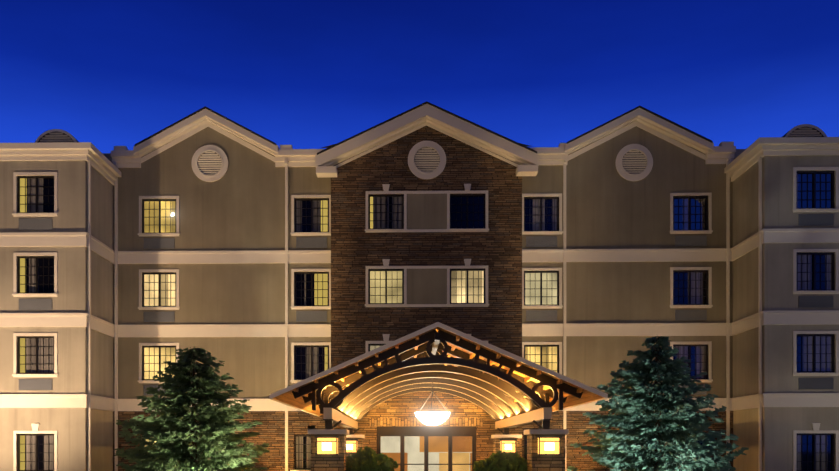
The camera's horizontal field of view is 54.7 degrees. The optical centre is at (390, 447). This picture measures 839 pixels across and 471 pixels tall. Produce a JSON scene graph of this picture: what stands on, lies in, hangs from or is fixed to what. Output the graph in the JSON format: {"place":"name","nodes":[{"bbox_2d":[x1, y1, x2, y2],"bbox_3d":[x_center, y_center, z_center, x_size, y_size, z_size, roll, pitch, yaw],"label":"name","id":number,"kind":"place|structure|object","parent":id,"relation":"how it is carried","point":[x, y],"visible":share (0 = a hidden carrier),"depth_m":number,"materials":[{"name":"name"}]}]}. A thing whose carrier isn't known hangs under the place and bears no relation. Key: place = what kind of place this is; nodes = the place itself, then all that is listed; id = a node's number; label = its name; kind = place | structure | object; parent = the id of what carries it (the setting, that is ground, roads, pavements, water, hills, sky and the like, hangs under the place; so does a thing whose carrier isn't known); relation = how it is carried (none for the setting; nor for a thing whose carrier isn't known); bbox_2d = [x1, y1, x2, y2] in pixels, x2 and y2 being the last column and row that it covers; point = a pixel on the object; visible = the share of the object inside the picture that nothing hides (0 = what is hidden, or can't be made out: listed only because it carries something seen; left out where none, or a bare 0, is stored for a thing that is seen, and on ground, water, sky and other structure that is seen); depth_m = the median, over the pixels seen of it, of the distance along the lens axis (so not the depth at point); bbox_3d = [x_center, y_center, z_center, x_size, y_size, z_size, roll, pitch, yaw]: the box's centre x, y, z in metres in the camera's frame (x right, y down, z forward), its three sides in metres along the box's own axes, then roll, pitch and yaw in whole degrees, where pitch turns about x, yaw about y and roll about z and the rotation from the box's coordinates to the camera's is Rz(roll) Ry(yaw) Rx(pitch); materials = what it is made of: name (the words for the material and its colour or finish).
{"place":"outdoors","nodes":[
{"label":"outdoors","id":0,"kind":"place"},
{"bbox_2d":[0,0,838,152],"label":"sky","id":1,"kind":"structure","parent":0,"point":[107,74],"materials":[{"name":"blue"}]},
{"bbox_2d":[567,336,748,470],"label":"spruce tree","id":2,"kind":"object","parent":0,"point":[632,412],"depth_m":23.18,"materials":[{"name":"green plant"}]},
{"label":"entrance pavement","id":3,"kind":"structure","parent":0,"visible":0},
{"bbox_2d":[308,429,568,470],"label":"stone piers","id":4,"kind":"structure","parent":3,"relation":"on","point":[331,449],"depth_m":19.05,"materials":[{"name":"brown stone"}]},
{"bbox_2d":[269,322,607,434],"bbox_3d":[1.204,-1.692,24.240,7.900,2.510,10.640,0,0,1],"label":"entrance canopy","id":5,"kind":"object","parent":4,"relation":"on","point":[516,389],"visible":1,"depth_m":20.95,"materials":[{"name":"brown wood"}]},
{"bbox_2d":[415,378,450,425],"bbox_3d":[1.239,-1.619,23.960,1.060,1.915,1.060,0,0,1],"label":"pendant lamp","id":6,"kind":"object","parent":5,"relation":"hanging from","point":[431,417],"visible":1,"depth_m":23.63,"materials":[{"name":"white glass"}]},
{"bbox_3d":[-0.620,1.268,20.294,0.800,0.450,0.780,0,0,1],"label":"left entry shrub planter","id":7,"kind":"object","parent":3,"relation":"on","visible":0},
{"bbox_2d":[346,446,398,470],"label":"entry shrub","id":8,"kind":"object","parent":7,"relation":"on","point":[367,458],"visible":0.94,"depth_m":19.94,"materials":[{"name":"green plant"}]},
{"bbox_3d":[2.829,1.268,20.229,0.800,0.450,0.780,0,0,1],"label":"right entry shrub planter","id":9,"kind":"object","parent":3,"relation":"on","visible":0},
{"bbox_2d":[473,450,526,470],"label":"entry shrub","id":10,"kind":"object","parent":9,"relation":"in","point":[503,461],"visible":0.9,"depth_m":19.86,"materials":[{"name":"green plant"}]},
{"label":"ground","id":11,"kind":"structure","parent":0,"visible":0},
{"bbox_2d":[114,344,269,470],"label":"spruce tree","id":12,"kind":"object","parent":11,"relation":"on","point":[165,429],"depth_m":23.45,"materials":[{"name":"green plant"}]},
{"bbox_2d":[0,101,838,470],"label":"hotel building","id":13,"kind":"structure","parent":11,"relation":"on","point":[234,255],"depth_m":29.62,"materials":[{"name":"beige paint"}]},
{"bbox_2d":[12,167,838,470],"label":"windows","id":14,"kind":"structure","parent":13,"relation":"attached to","point":[36,353],"depth_m":29.66,"materials":[{"name":"clear glass"}]},
{"bbox_2d":[377,426,475,470],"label":"entry doors","id":15,"kind":"structure","parent":13,"relation":"attached to","point":[429,448],"depth_m":30.08,"materials":[{"name":"clear glass"}]},
{"bbox_2d":[35,124,826,181],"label":"round vents","id":16,"kind":"object","parent":13,"relation":"attached to","point":[426,160],"visible":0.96,"depth_m":29.73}
]}

